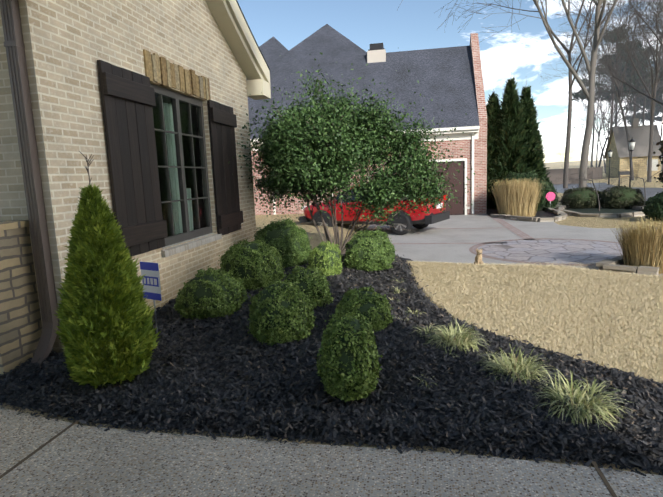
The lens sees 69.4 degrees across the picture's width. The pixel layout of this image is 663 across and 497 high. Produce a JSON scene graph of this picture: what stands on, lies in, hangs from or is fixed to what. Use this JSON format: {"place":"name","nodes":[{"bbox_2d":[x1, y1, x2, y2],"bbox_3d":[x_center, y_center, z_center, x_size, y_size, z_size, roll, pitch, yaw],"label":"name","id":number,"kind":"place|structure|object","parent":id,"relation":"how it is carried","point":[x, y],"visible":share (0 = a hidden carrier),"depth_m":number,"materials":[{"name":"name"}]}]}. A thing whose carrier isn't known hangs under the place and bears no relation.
{"place":"outdoors","nodes":[
{"label":"outdoors","id":0,"kind":"place"},
{"bbox_2d":[0,408,662,496],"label":"walkway path","id":1,"kind":"structure","parent":0,"point":[74,460],"depth_m":2.70,"materials":[{"name":"concrete"}]},
{"bbox_2d":[0,420,616,496],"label":"walkway joints","id":2,"kind":"object","parent":1,"relation":"on","point":[604,479],"visible":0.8,"depth_m":2.81,"materials":[{"name":"black concrete"}]},
{"bbox_2d":[0,158,662,475],"bbox_3d":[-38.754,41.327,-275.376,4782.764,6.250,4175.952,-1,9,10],"label":"ground","id":3,"kind":"structure","parent":0,"point":[315,240],"depth_m":6.63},
{"bbox_2d":[0,0,256,352],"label":"house walls","id":4,"kind":"structure","parent":3,"relation":"on","point":[68,44],"depth_m":4.90,"materials":[{"name":"beige brick"}]},
{"bbox_2d":[0,220,41,375],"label":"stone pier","id":5,"kind":"structure","parent":4,"relation":"attached to","point":[20,325],"depth_m":4.28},
{"bbox_2d":[0,0,58,365],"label":"downspout","id":6,"kind":"object","parent":4,"relation":"attached to","point":[14,45],"visible":0.96,"depth_m":4.25,"materials":[{"name":"brown metal"}]},
{"bbox_2d":[97,60,167,256],"bbox_3d":[-2.269,-0.990,5.578,0.088,2.107,0.955,-1,9,10],"label":"shutter","id":7,"kind":"object","parent":4,"relation":"attached to","point":[128,100],"visible":0.9,"depth_m":5.50,"materials":[{"name":"brown wood"}]},
{"bbox_2d":[143,49,210,100],"bbox_3d":[-2.123,-2.398,6.773,0.064,0.370,1.872,-1,9,10],"label":"window lintel","id":8,"kind":"structure","parent":4,"relation":"in","point":[162,71],"depth_m":6.56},
{"bbox_2d":[150,83,212,245],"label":"house window","id":9,"kind":"structure","parent":4,"relation":"in","point":[179,128],"depth_m":7.25,"materials":[{"name":"clear glass"}]},
{"bbox_2d":[161,233,221,256],"bbox_3d":[-2.049,-0.080,7.096,0.120,0.112,1.850,-1,9,10],"label":"window sill","id":10,"kind":"structure","parent":4,"relation":"attached to","point":[170,251],"depth_m":6.88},
{"bbox_2d":[207,99,242,234],"bbox_3d":[-1.801,-1.362,8.252,0.088,2.200,1.025,-1,9,10],"label":"shutter","id":11,"kind":"object","parent":4,"relation":"attached to","point":[222,127],"visible":0.94,"depth_m":8.14,"materials":[{"name":"brown wood"}]},
{"bbox_2d":[205,0,270,99],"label":"house roof","id":12,"kind":"structure","parent":4,"relation":"on","point":[232,23],"depth_m":8.64,"materials":[{"name":"beige paint"}]},
{"bbox_2d":[170,265,250,319],"bbox_3d":[-1.416,0.511,5.664,0.859,0.640,0.887,-1,9,10],"label":"boxwood","id":13,"kind":"object","parent":3,"relation":"on","point":[223,311],"depth_m":5.41,"materials":[{"name":"green plant"}]},
{"bbox_2d":[218,239,285,291],"bbox_3d":[-1.148,0.245,6.939,1.041,0.798,1.016,-1,9,10],"label":"boxwood","id":14,"kind":"object","parent":3,"relation":"on","point":[229,254],"depth_m":6.63,"materials":[{"name":"green plant"}]},
{"bbox_2d":[254,215,311,267],"bbox_3d":[-0.896,-0.088,8.573,1.119,0.970,1.111,-1,9,10],"label":"boxwood","id":15,"kind":"object","parent":3,"relation":"on","point":[300,234],"depth_m":8.26,"materials":[{"name":"green plant"}]},
{"bbox_2d":[306,241,342,276],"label":"boxwood","id":16,"kind":"object","parent":3,"relation":"on","point":[335,269],"depth_m":7.36,"materials":[{"name":"green plant"}]},
{"bbox_2d":[0,249,662,476],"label":"mulch bed chips","id":17,"kind":"object","parent":3,"relation":"on","point":[580,430],"visible":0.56,"depth_m":3.51,"materials":[{"name":"black wood"}]},
{"bbox_2d":[55,151,160,388],"bbox_3d":[-1.836,0.175,3.811,0.710,1.871,0.751,-1,9,10],"label":"young arborvitae","id":18,"kind":"object","parent":17,"relation":"on","point":[100,274],"depth_m":3.67,"materials":[{"name":"green plant"}]},
{"bbox_2d":[140,261,161,332],"bbox_3d":[-1.799,0.571,4.847,0.280,0.880,0.026,3,10,32],"label":"yard sign","id":19,"kind":"object","parent":17,"relation":"on","point":[151,280],"visible":0.9,"depth_m":4.80,"materials":[{"name":"blue plastic"}]},
{"bbox_2d":[247,279,317,345],"bbox_3d":[-0.485,0.622,4.675,0.699,0.646,0.666,-1,9,10],"label":"boxwood","id":20,"kind":"object","parent":17,"relation":"on","point":[283,335],"depth_m":4.47,"materials":[{"name":"green plant"}]},
{"bbox_2d":[282,265,332,307],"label":"boxwood","id":21,"kind":"object","parent":17,"relation":"on","point":[313,278],"depth_m":5.53,"materials":[{"name":"green plant"}]},
{"bbox_2d":[316,309,382,401],"bbox_3d":[0.116,0.765,3.494,0.506,0.645,0.506,-1,9,10],"label":"boxwood","id":22,"kind":"object","parent":17,"relation":"on","point":[333,387],"depth_m":3.36,"materials":[{"name":"green plant"}]},
{"bbox_2d":[228,52,481,253],"bbox_3d":[0.197,-1.754,9.332,5.029,3.993,3.770,-1,9,10],"label":"shrub","id":23,"kind":"object","parent":17,"relation":"on","point":[294,156],"depth_m":8.83,"materials":[{"name":"green plant"}]},
{"bbox_2d":[257,152,446,219],"bbox_3d":[0.405,-1.206,9.526,3.816,1.365,1.338,-1,9,10],"label":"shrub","id":24,"kind":"object","parent":23,"relation":"attached to","point":[351,189],"visible":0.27,"depth_m":9.50,"materials":[{"name":"brown plant"}]},
{"bbox_2d":[256,93,453,160],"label":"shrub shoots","id":25,"kind":"object","parent":23,"relation":"attached to","point":[332,116],"visible":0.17,"depth_m":8.80,"materials":[{"name":"plant"}]},
{"bbox_2d":[342,228,395,270],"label":"boxwood","id":26,"kind":"object","parent":17,"relation":"on","point":[375,264],"depth_m":7.88,"materials":[{"name":"green plant"}]},
{"bbox_2d":[410,374,436,388],"bbox_3d":[0.683,0.987,3.560,0.219,0.070,0.242,-1,9,10],"label":"liriope","id":27,"kind":"object","parent":17,"relation":"on","point":[425,381],"visible":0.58,"depth_m":3.56,"materials":[{"name":"green plant"}]},
{"bbox_2d":[412,324,440,336],"bbox_3d":[0.917,0.809,4.710,0.351,0.094,0.346,1,9,21],"label":"liriope","id":28,"kind":"object","parent":17,"relation":"on","point":[426,330],"visible":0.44,"depth_m":4.75,"materials":[{"name":"green plant"}]},
{"bbox_2d":[423,318,487,354],"bbox_3d":[1.108,0.779,4.395,0.670,0.202,0.736,-1,9,10],"label":"liriope","id":29,"kind":"object","parent":17,"relation":"on","point":[453,336],"visible":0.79,"depth_m":4.36,"materials":[{"name":"green plant"}]},
{"bbox_2d":[472,345,555,384],"bbox_3d":[1.411,0.886,3.711,0.656,0.184,0.658,-1,9,10],"label":"liriope","id":30,"kind":"object","parent":17,"relation":"on","point":[515,365],"visible":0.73,"depth_m":3.72,"materials":[{"name":"green plant"}]},
{"bbox_2d":[531,366,638,428],"bbox_3d":[1.622,0.954,3.181,0.684,0.186,0.664,-1,9,10],"label":"liriope","id":31,"kind":"object","parent":17,"relation":"on","point":[576,395],"visible":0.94,"depth_m":3.13,"materials":[{"name":"green plant"}]},
{"bbox_2d":[574,377,617,400],"bbox_3d":[1.836,0.970,3.326,0.319,0.103,0.323,5,11,42],"label":"liriope","id":32,"kind":"object","parent":17,"relation":"on","point":[598,388],"visible":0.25,"depth_m":3.35,"materials":[{"name":"green plant"}]},
{"bbox_2d":[334,286,395,331],"bbox_3d":[0.326,0.626,4.923,0.661,0.481,0.620,-1,9,10],"label":"boxwood","id":33,"kind":"object","parent":3,"relation":"on","point":[350,294],"depth_m":4.75,"materials":[{"name":"green plant"}]},
{"bbox_2d":[474,249,483,264],"bbox_3d":[2.670,0.154,8.667,0.174,0.321,0.200,4,11,38],"label":"dog","id":34,"kind":"object","parent":3,"relation":"on","point":[478,258],"visible":0.81,"depth_m":8.61},
{"bbox_2d":[397,0,616,187],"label":"bare tree","id":35,"kind":"object","parent":3,"relation":"on","point":[591,69],"visible":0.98,"depth_m":35.19,"materials":[{"name":"grey plant"}]},
{"bbox_2d":[486,208,557,217],"bbox_3d":[8.319,-1.633,21.470,2.760,0.001,8.700,-1,9,10],"label":"soil bed","id":36,"kind":"object","parent":3,"relation":"on","point":[540,213],"depth_m":20.64,"materials":[{"name":"black soil"}]},
{"bbox_2d":[486,91,500,208],"bbox_3d":[7.979,-5.047,23.727,2.299,6.136,2.083,-1,9,10],"label":"tall arborvitae","id":37,"kind":"object","parent":36,"relation":"on","point":[493,105],"depth_m":23.21,"materials":[{"name":"green plant"}]},
{"bbox_2d":[488,77,534,209],"bbox_3d":[8.624,-5.219,23.074,2.223,6.800,2.366,-1,9,10],"label":"tall arborvitae","id":38,"kind":"object","parent":36,"relation":"on","point":[512,146],"depth_m":22.65,"materials":[{"name":"green plant"}]},
{"bbox_2d":[500,170,545,210],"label":"clipped shrub","id":39,"kind":"object","parent":36,"relation":"on","point":[541,204],"depth_m":20.85,"materials":[{"name":"green plant"}]},
{"bbox_2d":[491,208,567,221],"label":"bed edge stones","id":40,"kind":"object","parent":36,"relation":"on","point":[562,215],"visible":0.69,"depth_m":17.83,"materials":[{"name":"beige stone"}]},
{"bbox_2d":[520,85,550,179],"bbox_3d":[9.425,-5.135,23.326,2.272,6.311,2.177,-1,9,10],"label":"tall arborvitae","id":41,"kind":"object","parent":36,"relation":"on","point":[533,136],"visible":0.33,"depth_m":22.80,"materials":[{"name":"green plant"}]},
{"bbox_2d":[539,177,559,209],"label":"clipped shrub","id":42,"kind":"object","parent":36,"relation":"on","point":[553,203],"depth_m":21.52,"materials":[{"name":"green plant"}]},
{"bbox_2d":[407,260,662,382],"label":"grass blades","id":43,"kind":"object","parent":3,"relation":"on","point":[610,361],"depth_m":5.55,"materials":[{"name":"plant"}]},
{"bbox_2d":[546,192,554,205],"bbox_3d":[9.699,-2.073,21.211,0.395,0.858,0.020,-1,9,10],"label":"pink sign","id":44,"kind":"object","parent":3,"relation":"on","point":[550,197],"visible":0.9,"depth_m":21.17,"materials":[{"name":"pink plastic"}]},
{"bbox_2d":[453,0,656,187],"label":"bare tree","id":45,"kind":"object","parent":3,"relation":"on","point":[567,148],"visible":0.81,"depth_m":42.86,"materials":[{"name":"grey plant"}]},
{"bbox_2d":[545,167,602,183],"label":"fence","id":46,"kind":"object","parent":3,"relation":"on","point":[555,173],"visible":0.21,"depth_m":68.21,"materials":[{"name":"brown wood"}]},
{"bbox_2d":[538,127,643,210],"bbox_3d":[10.669,-3.084,21.276,5.588,5.065,4.970,-9,11,-40],"label":"weeping tree","id":47,"kind":"object","parent":3,"relation":"on","point":[585,180],"visible":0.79,"depth_m":20.77,"materials":[{"name":"grey plant"}]},
{"bbox_2d":[559,67,625,172],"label":"bare tree","id":48,"kind":"object","parent":3,"relation":"on","point":[597,117],"visible":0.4,"depth_m":96.52,"materials":[{"name":"grey plant"}]},
{"bbox_2d":[531,10,655,167],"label":"bare tree","id":49,"kind":"object","parent":3,"relation":"on","point":[584,75],"visible":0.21,"depth_m":105.08,"materials":[{"name":"grey plant"}]},
{"bbox_2d":[545,20,649,126],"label":"bare tree","id":50,"kind":"object","parent":3,"relation":"on","point":[616,122],"depth_m":109.65,"materials":[{"name":"grey plant"}]},
{"bbox_2d":[542,0,662,179],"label":"bare tree","id":51,"kind":"object","parent":3,"relation":"on","point":[622,111],"visible":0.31,"depth_m":58.19,"materials":[{"name":"grey plant"}]},
{"bbox_2d":[564,206,640,213],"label":"bed groundcover","id":52,"kind":"object","parent":3,"relation":"on","point":[606,210],"depth_m":20.42,"materials":[{"name":"green"}]},
{"bbox_2d":[559,186,601,208],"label":"shrub","id":53,"kind":"object","parent":52,"relation":"on","point":[578,203],"depth_m":21.74,"materials":[{"name":"green plant"}]},
{"bbox_2d":[557,205,644,217],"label":"bed edge stones","id":54,"kind":"object","parent":52,"relation":"on","point":[605,215],"visible":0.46,"depth_m":18.05,"materials":[{"name":"beige stone"}]},
{"bbox_2d":[547,135,661,207],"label":"weeping tree","id":55,"kind":"object","parent":3,"relation":"on","point":[644,191],"visible":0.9,"depth_m":19.60,"materials":[{"name":"grey plant"}]},
{"bbox_2d":[548,0,662,104],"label":"bare tree","id":56,"kind":"object","parent":3,"relation":"on","point":[626,83],"visible":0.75,"depth_m":45.56,"materials":[{"name":"grey plant"}]},
{"bbox_2d":[567,64,649,165],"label":"bare tree","id":57,"kind":"object","parent":3,"relation":"on","point":[615,104],"visible":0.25,"depth_m":103.69,"materials":[{"name":"grey plant"}]},
{"bbox_2d":[555,1,662,124],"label":"bare tree","id":58,"kind":"object","parent":3,"relation":"on","point":[643,110],"visible":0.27,"depth_m":77.55,"materials":[{"name":"grey plant"}]},
{"bbox_2d":[562,58,662,166],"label":"bare tree","id":59,"kind":"object","parent":3,"relation":"on","point":[595,118],"visible":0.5,"depth_m":90.39,"materials":[{"name":"grey plant"}]},
{"bbox_2d":[572,25,653,131],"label":"pine","id":60,"kind":"object","parent":3,"relation":"on","point":[575,96],"visible":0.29,"depth_m":89.81,"materials":[{"name":"green plant"}]},
{"bbox_2d":[566,40,662,166],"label":"bare tree","id":61,"kind":"object","parent":3,"relation":"on","point":[603,118],"visible":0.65,"depth_m":73.40,"materials":[{"name":"grey plant"}]},
{"bbox_2d":[570,0,662,181],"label":"bare tree","id":62,"kind":"object","parent":3,"relation":"on","point":[653,95],"visible":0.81,"depth_m":48.99,"materials":[{"name":"grey plant"}]},
{"bbox_2d":[581,13,654,123],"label":"bare tree","id":63,"kind":"object","parent":3,"relation":"on","point":[609,82],"visible":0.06,"depth_m":109.74,"materials":[{"name":"grey plant"}]},
{"bbox_2d":[599,185,644,208],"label":"shrub","id":64,"kind":"object","parent":3,"relation":"on","point":[618,204],"depth_m":20.81,"materials":[{"name":"green plant"}]},
{"bbox_2d":[582,5,662,124],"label":"bare tree","id":65,"kind":"object","parent":3,"relation":"on","point":[644,66],"visible":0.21,"depth_m":85.07,"materials":[{"name":"grey plant"}]},
{"bbox_2d":[590,0,662,117],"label":"bare tree","id":66,"kind":"object","parent":3,"relation":"on","point":[639,72],"visible":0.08,"depth_m":102.33,"materials":[{"name":"grey plant"}]},
{"bbox_2d":[596,40,662,117],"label":"pine","id":67,"kind":"object","parent":3,"relation":"on","point":[607,97],"visible":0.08,"depth_m":98.94,"materials":[{"name":"green plant"}]},
{"bbox_2d":[603,118,661,177],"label":"stone cottage","id":68,"kind":"structure","parent":3,"relation":"on","point":[617,144],"depth_m":68.93,"materials":[{"name":"grey stone"}]},
{"bbox_2d":[614,102,656,126],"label":"bare tree","id":69,"kind":"object","parent":3,"relation":"on","point":[632,112],"visible":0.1,"depth_m":119.93,"materials":[{"name":"grey plant"}]},
{"bbox_2d":[616,0,662,98],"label":"bare tree","id":70,"kind":"object","parent":3,"relation":"on","point":[644,52],"visible":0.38,"depth_m":58.50,"materials":[{"name":"grey plant"}]},
{"bbox_2d":[624,5,662,92],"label":"bare tree","id":71,"kind":"object","parent":3,"relation":"on","point":[645,42],"visible":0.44,"depth_m":53.59,"materials":[{"name":"grey plant"}]},
{"bbox_2d":[626,105,661,124],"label":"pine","id":72,"kind":"object","parent":3,"relation":"on","point":[659,118],"visible":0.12,"depth_m":125.67,"materials":[{"name":"green plant"}]},
{"bbox_2d":[633,1,661,58],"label":"bare tree","id":73,"kind":"object","parent":3,"relation":"on","point":[648,31],"visible":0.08,"depth_m":90.14,"materials":[{"name":"grey plant"}]},
{"bbox_2d":[633,0,662,82],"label":"bare tree","id":74,"kind":"object","parent":3,"relation":"on","point":[651,38],"visible":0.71,"depth_m":44.33,"materials":[{"name":"grey plant"}]},
{"bbox_2d":[636,81,662,140],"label":"pine","id":75,"kind":"object","parent":3,"relation":"on","point":[647,115],"visible":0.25,"depth_m":107.78,"materials":[{"name":"green plant"}]},
{"bbox_2d":[636,54,662,169],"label":"bare tree","id":76,"kind":"object","parent":3,"relation":"on","point":[658,100],"visible":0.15,"depth_m":96.16,"materials":[{"name":"grey plant"}]},
{"bbox_2d":[641,192,662,221],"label":"round shrub","id":77,"kind":"object","parent":3,"relation":"on","point":[657,216],"depth_m":15.71,"materials":[{"name":"green plant"}]},
{"bbox_2d":[653,123,662,186],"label":"magnolia","id":78,"kind":"object","parent":3,"relation":"on","point":[660,177],"visible":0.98,"depth_m":20.79,"materials":[{"name":"green plant"}]},
{"bbox_2d":[251,33,486,214],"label":"garage walls","id":79,"kind":"structure","parent":0,"point":[480,177],"depth_m":21.07,"materials":[{"name":"brick"}]},
{"bbox_2d":[246,24,478,138],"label":"garage roof","id":80,"kind":"structure","parent":79,"relation":"on","point":[444,77],"depth_m":23.04,"materials":[{"name":"grey"}]},
{"bbox_2d":[367,49,385,62],"bbox_3d":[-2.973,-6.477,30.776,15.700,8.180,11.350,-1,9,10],"label":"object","id":81,"kind":"structure","parent":80,"relation":"on","point":[373,56],"depth_m":23.57,"materials":[{"name":"white brick"}]},
{"bbox_2d":[250,43,479,214],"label":"garage trim","id":82,"kind":"structure","parent":79,"relation":"attached to","point":[458,208],"depth_m":21.12,"materials":[{"name":"white paint"}]},
{"bbox_2d":[237,0,662,162],"label":"sky","id":83,"kind":"structure","parent":0,"point":[509,53],"materials":[{"name":"blue"}]},
{"bbox_2d":[365,214,662,276],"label":"driveway paving","id":84,"kind":"structure","parent":0,"point":[488,230],"depth_m":13.96,"materials":[{"name":"concrete"}]},
{"bbox_2d":[299,179,449,234],"bbox_3d":[1.386,-1.496,16.448,4.870,1.785,2.280,3,10,31],"label":"pickup truck","id":85,"kind":"object","parent":84,"relation":"on","point":[402,221],"visible":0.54,"depth_m":15.47,"materials":[{"name":"red paint"}]},
{"bbox_2d":[366,214,620,265],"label":"driveway brick bands","id":86,"kind":"object","parent":84,"relation":"in","point":[516,231],"depth_m":12.90,"materials":[{"name":"brick"}]},
{"bbox_2d":[478,239,623,263],"bbox_3d":[5.281,0.029,11.168,3.560,0.001,3.560,-1,9,10],"label":"stone paving circle","id":87,"kind":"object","parent":84,"relation":"on","point":[566,251],"depth_m":11.04,"materials":[{"name":"grey stone"}]},
{"bbox_2d":[596,255,658,276],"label":"bed edge stones","id":88,"kind":"object","parent":84,"relation":"on","point":[614,264],"visible":0.69,"depth_m":8.46,"materials":[{"name":"beige stone"}]},
{"bbox_2d":[607,217,662,273],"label":"ornamental grass","id":89,"kind":"object","parent":84,"relation":"on","point":[642,245],"depth_m":8.45,"materials":[{"name":"beige plant"}]},
{"bbox_2d":[490,177,543,216],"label":"ornamental grass","id":90,"kind":"object","parent":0,"point":[514,198],"depth_m":19.09,"materials":[{"name":"beige plant"}]},
{"bbox_2d":[553,183,662,202],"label":"road","id":91,"kind":"structure","parent":0,"point":[651,192],"depth_m":40.61,"materials":[{"name":"grey asphalt"}]},
{"bbox_2d":[608,150,612,183],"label":"lamp post","id":92,"kind":"object","parent":91,"relation":"on","point":[610,153],"visible":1,"depth_m":48.78,"materials":[{"name":"black metal"}]},
{"bbox_2d":[618,171,629,184],"bbox_3d":[23.131,-5.387,37.861,0.800,1.420,0.240,-1,9,10],"label":"mailbox","id":93,"kind":"object","parent":91,"relation":"on","point":[621,173],"visible":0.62,"depth_m":37.70,"materials":[{"name":"black plastic"}]},
{"bbox_2d":[628,139,635,186],"bbox_3d":[19.166,-5.291,30.661,0.467,3.670,0.467,-1,9,10],"label":"lamp post","id":94,"kind":"object","parent":91,"relation":"on","point":[631,142],"visible":0.83,"depth_m":30.48,"materials":[{"name":"black metal"}]}
]}

